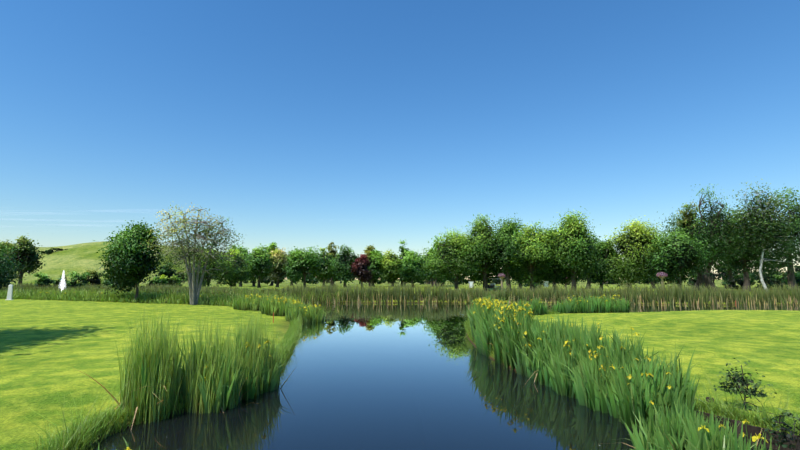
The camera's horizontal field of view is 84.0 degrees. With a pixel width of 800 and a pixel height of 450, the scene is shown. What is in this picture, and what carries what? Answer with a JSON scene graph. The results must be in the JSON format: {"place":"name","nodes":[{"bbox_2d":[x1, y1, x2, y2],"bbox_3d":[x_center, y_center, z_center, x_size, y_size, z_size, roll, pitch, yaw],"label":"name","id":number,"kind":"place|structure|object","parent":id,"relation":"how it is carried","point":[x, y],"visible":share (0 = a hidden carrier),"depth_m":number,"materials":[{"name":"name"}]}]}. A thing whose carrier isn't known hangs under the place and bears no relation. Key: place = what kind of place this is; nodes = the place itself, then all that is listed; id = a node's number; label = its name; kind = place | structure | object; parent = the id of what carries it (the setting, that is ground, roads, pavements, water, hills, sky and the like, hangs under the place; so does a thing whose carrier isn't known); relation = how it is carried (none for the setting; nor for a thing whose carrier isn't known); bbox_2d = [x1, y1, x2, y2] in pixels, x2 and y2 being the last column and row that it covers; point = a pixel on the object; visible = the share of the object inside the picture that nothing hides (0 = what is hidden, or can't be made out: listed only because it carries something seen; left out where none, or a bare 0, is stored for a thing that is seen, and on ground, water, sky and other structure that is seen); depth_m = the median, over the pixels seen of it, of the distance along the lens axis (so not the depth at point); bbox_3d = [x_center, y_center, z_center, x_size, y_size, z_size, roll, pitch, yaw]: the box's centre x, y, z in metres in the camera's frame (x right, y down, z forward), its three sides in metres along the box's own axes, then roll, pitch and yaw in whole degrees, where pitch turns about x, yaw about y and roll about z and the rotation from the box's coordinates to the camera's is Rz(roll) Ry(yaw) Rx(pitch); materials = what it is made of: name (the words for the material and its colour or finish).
{"place":"outdoors","nodes":[
{"label":"outdoors","id":0,"kind":"place"},
{"bbox_2d":[1,209,254,233],"bbox_3d":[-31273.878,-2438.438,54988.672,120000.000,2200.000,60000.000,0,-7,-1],"label":"cloud","id":1,"kind":"structure","parent":0,"point":[101,220],"depth_m":55201.49,"materials":[{"name":"white"}]},
{"bbox_2d":[0,241,799,449],"bbox_3d":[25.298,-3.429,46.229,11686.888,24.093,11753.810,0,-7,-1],"label":"terrain","id":2,"kind":"structure","parent":0,"point":[49,349],"depth_m":13.46,"materials":[{"name":"green plant"}]},
{"bbox_2d":[5,285,12,299],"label":"plinth","id":3,"kind":"structure","parent":2,"relation":"on","point":[10,292],"depth_m":38.45,"materials":[{"name":"white stone"}]},
{"bbox_2d":[0,239,25,282],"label":"tree","id":4,"kind":"object","parent":2,"relation":"on","point":[7,244],"visible":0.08,"depth_m":80.03,"materials":[{"name":"green plant"}]},
{"bbox_2d":[0,242,27,290],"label":"tree","id":5,"kind":"object","parent":2,"relation":"on","point":[5,264],"visible":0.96,"depth_m":47.13,"materials":[{"name":"green plant"}]},
{"bbox_2d":[1,235,44,284],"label":"tree","id":6,"kind":"object","parent":2,"relation":"on","point":[28,255],"visible":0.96,"depth_m":72.08,"materials":[{"name":"green plant"}]},
{"bbox_2d":[41,249,53,253],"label":"hill shrub","id":7,"kind":"object","parent":2,"relation":"on","point":[49,251],"visible":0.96,"depth_m":197.92,"materials":[{"name":"green plant"}]},
{"bbox_2d":[50,247,67,250],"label":"hill shrub","id":8,"kind":"object","parent":2,"relation":"on","point":[55,249],"visible":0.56,"depth_m":202.46,"materials":[{"name":"green plant"}]},
{"bbox_2d":[59,271,66,289],"bbox_3d":[-37.298,6.542,49.120,1.751,3.072,1.738,0,-7,-1],"label":"statue","id":9,"kind":"object","parent":2,"relation":"on","point":[63,284],"visible":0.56,"depth_m":49.13,"materials":[{"name":"stone"}]},
{"bbox_2d":[93,220,166,299],"bbox_3d":[-20.935,2.789,34.627,6.083,6.831,5.949,0,-7,-1],"label":"dark round tree","id":10,"kind":"object","parent":2,"relation":"on","point":[131,262],"visible":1,"depth_m":34.10,"materials":[{"name":"green plant"}]},
{"bbox_2d":[78,308,187,428],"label":"reeds","id":11,"kind":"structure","parent":2,"relation":"on","point":[144,359],"depth_m":6.55,"materials":[{"name":"green plant"}]},
{"bbox_2d":[145,276,167,285],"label":"shrub","id":12,"kind":"object","parent":2,"relation":"on","point":[156,280],"visible":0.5,"depth_m":60.27,"materials":[{"name":"green plant"}]},
{"bbox_2d":[157,262,184,282],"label":"bush","id":13,"kind":"object","parent":2,"relation":"on","point":[166,272],"visible":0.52,"depth_m":150.52,"materials":[{"name":"green plant"}]},
{"bbox_2d":[0,285,346,306],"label":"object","id":14,"kind":"object","parent":2,"relation":"on","point":[110,296],"visible":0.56,"depth_m":37.30,"materials":[{"name":"green plant"}]},
{"bbox_2d":[32,272,54,286],"bbox_3d":[-48.565,7.923,60.565,2.568,3.022,3.290,4,-8,-30],"label":"shrub","id":15,"kind":"object","parent":14,"relation":"on","point":[44,280],"visible":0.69,"depth_m":59.89,"materials":[{"name":"green plant"}]},
{"bbox_2d":[53,275,77,284],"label":"shrub","id":16,"kind":"object","parent":14,"relation":"on","point":[58,281],"visible":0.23,"depth_m":63.92,"materials":[{"name":"green plant"}]},
{"bbox_2d":[66,271,89,287],"bbox_3d":[-42.364,7.546,58.691,3.382,3.334,3.449,0,-7,-1],"label":"shrub","id":17,"kind":"object","parent":14,"relation":"on","point":[79,278],"visible":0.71,"depth_m":58.34,"materials":[{"name":"green plant"}]},
{"bbox_2d":[79,269,104,285],"bbox_3d":[-43.209,7.860,62.497,3.630,3.593,3.911,-2,-7,14],"label":"shrub","id":18,"kind":"object","parent":14,"relation":"on","point":[93,278],"visible":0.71,"depth_m":62.08,"materials":[{"name":"green plant"}]},
{"bbox_2d":[100,275,113,285],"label":"shrub","id":19,"kind":"object","parent":14,"relation":"on","point":[104,282],"visible":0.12,"depth_m":61.09,"materials":[{"name":"green plant"}]},
{"bbox_2d":[156,274,181,286],"bbox_3d":[-33.214,8.497,64.210,3.507,2.762,3.720,0,-7,-1],"label":"shrub","id":20,"kind":"object","parent":14,"relation":"on","point":[171,281],"visible":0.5,"depth_m":63.90,"materials":[{"name":"green plant"}]},
{"bbox_2d":[175,270,187,282],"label":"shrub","id":21,"kind":"object","parent":2,"relation":"on","point":[182,275],"visible":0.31,"depth_m":196.68,"materials":[{"name":"green plant"}]},
{"bbox_2d":[140,203,247,304],"bbox_3d":[-14.592,2.151,32.165,7.272,7.369,7.556,6,-9,-40],"label":"tree","id":22,"kind":"object","parent":2,"relation":"on","point":[194,289],"visible":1,"depth_m":31.50,"materials":[{"name":"grey plant"}]},
{"bbox_2d":[181,249,233,286],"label":"tree","id":23,"kind":"object","parent":2,"relation":"on","point":[208,281],"visible":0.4,"depth_m":69.91,"materials":[{"name":"green plant"}]},
{"bbox_2d":[209,270,222,283],"bbox_3d":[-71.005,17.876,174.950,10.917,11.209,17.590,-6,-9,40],"label":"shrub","id":24,"kind":"object","parent":2,"relation":"on","point":[218,276],"visible":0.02,"depth_m":174.57,"materials":[{"name":"green plant"}]},
{"bbox_2d":[213,245,254,286],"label":"tree","id":25,"kind":"object","parent":2,"relation":"on","point":[236,273],"visible":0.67,"depth_m":75.87,"materials":[{"name":"green plant"}]},
{"bbox_2d":[175,300,295,413],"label":"reeds","id":26,"kind":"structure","parent":2,"relation":"on","point":[245,369],"depth_m":7.30,"materials":[{"name":"green plant"}]},
{"bbox_2d":[229,244,252,286],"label":"tree","id":27,"kind":"object","parent":2,"relation":"on","point":[244,251],"visible":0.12,"depth_m":107.39,"materials":[{"name":"green plant"}]},
{"bbox_2d":[241,243,275,287],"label":"tree","id":28,"kind":"object","parent":2,"relation":"on","point":[260,259],"visible":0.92,"depth_m":89.58,"materials":[{"name":"green plant"}]},
{"bbox_2d":[251,276,269,282],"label":"shrub","id":29,"kind":"object","parent":2,"relation":"on","point":[262,280],"visible":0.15,"depth_m":202.68,"materials":[{"name":"green plant"}]},
{"bbox_2d":[265,242,278,285],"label":"poplar tree","id":30,"kind":"object","parent":2,"relation":"on","point":[272,246],"visible":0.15,"depth_m":122.60,"materials":[{"name":"green plant"}]},
{"bbox_2d":[265,248,290,286],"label":"tree","id":31,"kind":"object","parent":2,"relation":"on","point":[279,259],"visible":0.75,"depth_m":103.84,"materials":[{"name":"green plant"}]},
{"bbox_2d":[273,275,286,283],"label":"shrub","id":32,"kind":"object","parent":2,"relation":"on","point":[280,280],"visible":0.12,"depth_m":169.06,"materials":[{"name":"green plant"}]},
{"bbox_2d":[233,289,327,323],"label":"irises","id":33,"kind":"object","parent":2,"relation":"on","point":[287,308],"visible":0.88,"depth_m":23.05,"materials":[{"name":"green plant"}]},
{"bbox_2d":[281,246,326,288],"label":"tree","id":34,"kind":"object","parent":2,"relation":"on","point":[303,264],"visible":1,"depth_m":86.16,"materials":[{"name":"green plant"}]},
{"bbox_2d":[293,272,318,283],"bbox_3d":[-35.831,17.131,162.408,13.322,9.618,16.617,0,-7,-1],"label":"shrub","id":35,"kind":"object","parent":2,"relation":"on","point":[310,278],"visible":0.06,"depth_m":159.87,"materials":[{"name":"green plant"}]},
{"bbox_2d":[309,247,335,285],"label":"tree","id":36,"kind":"object","parent":2,"relation":"on","point":[324,272],"visible":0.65,"depth_m":102.83,"materials":[{"name":"green plant"}]},
{"bbox_2d":[321,253,341,283],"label":"tree","id":37,"kind":"object","parent":2,"relation":"on","point":[335,277],"visible":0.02,"depth_m":125.41,"materials":[{"name":"green plant"}]},
{"bbox_2d":[325,242,338,286],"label":"poplar tree","id":38,"kind":"object","parent":2,"relation":"on","point":[333,252],"visible":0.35,"depth_m":111.02,"materials":[{"name":"green plant"}]},
{"bbox_2d":[330,244,358,286],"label":"tree","id":39,"kind":"object","parent":2,"relation":"on","point":[341,265],"visible":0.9,"depth_m":96.64,"materials":[{"name":"green plant"}]},
{"bbox_2d":[350,254,372,286],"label":"tree","id":40,"kind":"object","parent":2,"relation":"on","point":[359,268],"visible":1,"depth_m":84.81,"materials":[{"name":"red plant"}]},
{"bbox_2d":[362,244,376,286],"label":"poplar tree","id":41,"kind":"object","parent":2,"relation":"on","point":[370,248],"visible":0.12,"depth_m":110.92,"materials":[{"name":"green plant"}]},
{"bbox_2d":[368,250,385,286],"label":"tree","id":42,"kind":"object","parent":2,"relation":"on","point":[375,256],"visible":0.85,"depth_m":107.68,"materials":[{"name":"green plant"}]},
{"bbox_2d":[377,279,385,283],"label":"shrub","id":43,"kind":"object","parent":2,"relation":"on","point":[380,281],"visible":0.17,"depth_m":171.21,"materials":[{"name":"green plant"}]},
{"bbox_2d":[378,250,403,286],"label":"tree","id":44,"kind":"object","parent":2,"relation":"on","point":[390,263],"visible":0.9,"depth_m":107.67,"materials":[{"name":"green plant"}]},
{"bbox_2d":[1,281,799,304],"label":"reed bank","id":45,"kind":"structure","parent":2,"relation":"on","point":[633,295],"depth_m":38.45,"materials":[{"name":"green plant"}]},
{"bbox_2d":[2,306,799,449],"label":"bank fringe grass","id":46,"kind":"structure","parent":2,"relation":"on","point":[81,432],"depth_m":5.79,"materials":[{"name":"green plant"}]},
{"bbox_2d":[399,239,409,285],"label":"poplar tree","id":47,"kind":"object","parent":2,"relation":"on","point":[403,250],"visible":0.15,"depth_m":112.95,"materials":[{"name":"green plant"}]},
{"bbox_2d":[397,250,426,286],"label":"tree","id":48,"kind":"object","parent":2,"relation":"on","point":[410,269],"visible":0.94,"depth_m":101.13,"materials":[{"name":"green plant"}]},
{"bbox_2d":[408,277,434,283],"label":"bush","id":49,"kind":"object","parent":2,"relation":"on","point":[426,280],"depth_m":155.37,"materials":[{"name":"green plant"}]},
{"bbox_2d":[420,246,439,286],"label":"tree","id":50,"kind":"object","parent":2,"relation":"on","point":[432,249],"visible":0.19,"depth_m":109.64,"materials":[{"name":"green plant"}]},
{"bbox_2d":[433,236,446,285],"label":"poplar tree","id":51,"kind":"object","parent":2,"relation":"on","point":[436,280],"visible":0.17,"depth_m":115.83,"materials":[{"name":"green plant"}]},
{"bbox_2d":[417,226,478,288],"bbox_3d":[7.491,5.207,66.039,9.859,9.863,10.676,0,-7,-1],"label":"tree","id":52,"kind":"object","parent":2,"relation":"on","point":[445,258],"visible":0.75,"depth_m":64.34,"materials":[{"name":"green plant"}]},
{"bbox_2d":[438,273,463,284],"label":"bush","id":53,"kind":"object","parent":2,"relation":"on","point":[453,281],"visible":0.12,"depth_m":154.00,"materials":[{"name":"green plant"}]},
{"bbox_2d":[455,213,501,291],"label":"tree","id":54,"kind":"object","parent":2,"relation":"on","point":[480,243],"visible":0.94,"depth_m":62.84,"materials":[{"name":"green plant"}]},
{"bbox_2d":[488,282,500,290],"bbox_3d":[13.676,8.630,63.673,2.300,1.895,1.300,4,-8,-30],"label":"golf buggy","id":55,"kind":"object","parent":2,"relation":"on","point":[491,286],"visible":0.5,"depth_m":63.05,"materials":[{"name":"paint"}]},
{"bbox_2d":[492,267,506,283],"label":"bush","id":56,"kind":"object","parent":2,"relation":"on","point":[497,281],"visible":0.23,"depth_m":158.55,"materials":[{"name":"green plant"}]},
{"bbox_2d":[497,273,505,290],"bbox_3d":[13.671,7.826,59.742,1.080,2.736,1.088,0,-7,-1],"label":"flower planter","id":57,"kind":"object","parent":2,"relation":"on","point":[501,276],"visible":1,"depth_m":59.62,"materials":[{"name":"pink plant"}]},
{"bbox_2d":[463,293,540,364],"bbox_3d":[2.879,2.965,13.094,2.116,1.948,6.292,0,-7,4],"label":"iris","id":58,"kind":"object","parent":2,"relation":"on","point":[485,314],"visible":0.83,"depth_m":11.70,"materials":[{"name":"green plant"}]},
{"bbox_2d":[485,213,530,291],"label":"tree","id":59,"kind":"object","parent":2,"relation":"on","point":[503,235],"visible":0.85,"depth_m":61.43,"materials":[{"name":"green plant"}]},
{"bbox_2d":[499,219,557,291],"bbox_3d":[18.155,4.423,60.759,8.158,10.220,9.144,7,-10,-44],"label":"tree","id":60,"kind":"object","parent":2,"relation":"on","point":[537,242],"visible":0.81,"depth_m":59.78,"materials":[{"name":"green plant"}]},
{"bbox_2d":[522,279,549,288],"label":"shrub","id":61,"kind":"object","parent":2,"relation":"on","point":[537,284],"visible":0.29,"depth_m":74.14,"materials":[{"name":"green plant"}]},
{"bbox_2d":[534,226,570,288],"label":"tree","id":62,"kind":"object","parent":2,"relation":"on","point":[555,278],"visible":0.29,"depth_m":60.32,"materials":[{"name":"green plant"}]},
{"bbox_2d":[508,294,629,314],"bbox_3d":[9.148,4.471,24.617,8.001,1.466,2.467,1,-7,-11],"label":"iris","id":63,"kind":"object","parent":2,"relation":"on","point":[595,304],"visible":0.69,"depth_m":24.31,"materials":[{"name":"green plant"}]},
{"bbox_2d":[542,206,607,292],"bbox_3d":[23.507,3.581,60.285,9.103,11.982,10.321,0,-7,-1],"label":"tree","id":64,"kind":"object","parent":2,"relation":"on","point":[574,239],"visible":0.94,"depth_m":58.37,"materials":[{"name":"green plant"}]},
{"bbox_2d":[579,233,610,288],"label":"tree","id":65,"kind":"object","parent":2,"relation":"on","point":[588,282],"visible":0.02,"depth_m":82.65,"materials":[{"name":"green plant"}]},
{"bbox_2d":[493,305,710,430],"bbox_3d":[3.283,2.610,8.355,1.823,1.988,5.946,2,-7,-12],"label":"iris","id":66,"kind":"object","parent":2,"relation":"on","point":[615,378],"visible":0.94,"depth_m":7.22,"materials":[{"name":"green plant"}]},
{"bbox_2d":[585,238,623,289],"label":"tree","id":67,"kind":"object","parent":2,"relation":"on","point":[607,255],"visible":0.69,"depth_m":63.34,"materials":[{"name":"green plant"}]},
{"bbox_2d":[605,268,624,283],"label":"bush","id":68,"kind":"object","parent":2,"relation":"on","point":[613,280],"visible":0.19,"depth_m":159.25,"materials":[{"name":"green plant"}]},
{"bbox_2d":[595,215,670,290],"bbox_3d":[32.658,4.105,63.061,12.094,11.515,10.547,0,-7,-1],"label":"tree","id":69,"kind":"object","parent":2,"relation":"on","point":[632,246],"visible":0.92,"depth_m":61.50,"materials":[{"name":"green plant"}]},
{"bbox_2d":[634,258,660,288],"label":"tree","id":70,"kind":"object","parent":2,"relation":"on","point":[652,282],"depth_m":86.87,"materials":[{"name":"green plant"}]},
{"bbox_2d":[636,270,660,283],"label":"bush","id":71,"kind":"object","parent":2,"relation":"on","point":[646,281],"visible":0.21,"depth_m":171.84,"materials":[{"name":"green plant"}]},
{"bbox_2d":[656,272,667,287],"bbox_3d":[30.820,6.883,52.207,1.179,2.778,1.194,0,-7,-1],"label":"flower planter","id":72,"kind":"object","parent":2,"relation":"on","point":[662,275],"visible":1,"depth_m":52.09,"materials":[{"name":"pink plant"}]},
{"bbox_2d":[667,269,690,283],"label":"bush","id":73,"kind":"object","parent":2,"relation":"on","point":[684,277],"visible":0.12,"depth_m":166.48,"materials":[{"name":"green plant"}]},
{"bbox_2d":[640,227,720,287],"bbox_3d":[36.775,4.698,59.001,9.755,9.265,7.699,0,-7,-1],"label":"tree","id":74,"kind":"object","parent":2,"relation":"on","point":[678,261],"visible":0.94,"depth_m":57.66,"materials":[{"name":"green plant"}]},
{"bbox_2d":[651,207,718,286],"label":"tree","id":75,"kind":"object","parent":2,"relation":"on","point":[675,224],"visible":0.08,"depth_m":92.50,"materials":[{"name":"green plant"}]},
{"bbox_2d":[672,201,704,290],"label":"tree","id":76,"kind":"object","parent":2,"relation":"on","point":[688,216],"visible":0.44,"depth_m":64.96,"materials":[{"name":"green plant"}]},
{"bbox_2d":[684,275,704,287],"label":"shrub","id":77,"kind":"object","parent":2,"relation":"on","point":[691,281],"visible":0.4,"depth_m":75.20,"materials":[{"name":"green plant"}]},
{"bbox_2d":[609,396,779,449],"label":"iris","id":78,"kind":"object","parent":2,"relation":"on","point":[679,431],"visible":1,"depth_m":4.58,"materials":[{"name":"green plant"}]},
{"bbox_2d":[688,267,734,283],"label":"tree","id":79,"kind":"object","parent":2,"relation":"on","point":[718,274],"visible":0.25,"depth_m":182.68,"materials":[{"name":"green plant"}]},
{"bbox_2d":[682,184,752,291],"bbox_3d":[43.232,1.690,61.087,8.751,15.966,10.042,5,-9,-37],"label":"tree","id":80,"kind":"object","parent":2,"relation":"on","point":[712,222],"visible":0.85,"depth_m":60.45,"materials":[{"name":"green plant"}]},
{"bbox_2d":[712,205,753,287],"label":"tree","id":81,"kind":"object","parent":2,"relation":"on","point":[730,276],"visible":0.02,"depth_m":89.50,"materials":[{"name":"green plant"}]},
{"bbox_2d":[716,270,758,282],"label":"tree","id":82,"kind":"object","parent":2,"relation":"on","point":[750,276],"visible":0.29,"depth_m":182.84,"materials":[{"name":"green plant"}]},
{"bbox_2d":[720,273,757,288],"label":"shrub","id":83,"kind":"object","parent":2,"relation":"on","point":[735,279],"visible":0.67,"depth_m":73.13,"materials":[{"name":"green plant"}]},
{"bbox_2d":[721,265,763,282],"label":"tree","id":84,"kind":"object","parent":2,"relation":"on","point":[741,273],"visible":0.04,"depth_m":203.90,"materials":[{"name":"green plant"}]},
{"bbox_2d":[714,358,776,410],"bbox_3d":[4.838,2.343,6.210,0.732,0.881,0.773,0,-7,-1],"label":"lawn edge shrub","id":85,"kind":"object","parent":2,"relation":"on","point":[742,382],"visible":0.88,"depth_m":6.22,"materials":[{"name":"green plant"}]},
{"bbox_2d":[692,397,799,449],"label":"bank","id":86,"kind":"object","parent":2,"relation":"on","point":[752,430],"visible":0.08,"depth_m":5.53,"materials":[{"name":"green plant"}]},
{"bbox_2d":[716,205,777,290],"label":"tree","id":87,"kind":"object","parent":2,"relation":"on","point":[740,264],"visible":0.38,"depth_m":66.50,"materials":[{"name":"green plant"}]},
{"bbox_2d":[720,176,799,289],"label":"birch tree","id":88,"kind":"object","parent":2,"relation":"on","point":[761,229],"visible":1,"depth_m":56.65,"materials":[{"name":"green plant"}]},
{"bbox_2d":[739,183,799,288],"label":"tree","id":89,"kind":"object","parent":2,"relation":"on","point":[791,280],"visible":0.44,"depth_m":70.64,"materials":[{"name":"green plant"}]},
{"bbox_2d":[754,274,787,289],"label":"shrub","id":90,"kind":"object","parent":2,"relation":"on","point":[769,283],"visible":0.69,"depth_m":68.10,"materials":[{"name":"green plant"}]},
{"bbox_2d":[763,271,786,283],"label":"bush","id":91,"kind":"object","parent":2,"relation":"on","point":[769,277],"visible":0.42,"depth_m":151.93,"materials":[{"name":"green plant"}]},
{"bbox_2d":[762,408,799,449],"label":"shrub","id":92,"kind":"object","parent":2,"relation":"on","point":[784,434],"visible":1,"depth_m":4.48,"materials":[{"name":"green plant"}]},
{"bbox_2d":[784,272,799,287],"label":"shrub","id":93,"kind":"object","parent":2,"relation":"on","point":[798,279],"visible":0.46,"depth_m":76.12,"materials":[{"name":"green plant"}]},
{"bbox_2d":[784,265,799,277],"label":"tree","id":94,"kind":"object","parent":2,"relation":"on","point":[796,269],"visible":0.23,"depth_m":156.81,"materials":[{"name":"green plant"}]},
{"bbox_2d":[0,0,799,278],"label":"sky","id":95,"kind":"structure","parent":0,"point":[356,124],"materials":[{"name":"blue"}]},
{"bbox_2d":[88,303,799,449],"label":"pond water","id":96,"kind":"structure","parent":0,"point":[395,376],"depth_m":7.33,"materials":[{"name":"blue liquid"}]},
{"bbox_2d":[75,437,139,449],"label":"yellow iris flowers","id":97,"kind":"object","parent":96,"relation":"in","point":[127,447],"visible":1,"depth_m":4.54,"materials":[{"name":"yellow plant"}]}
]}

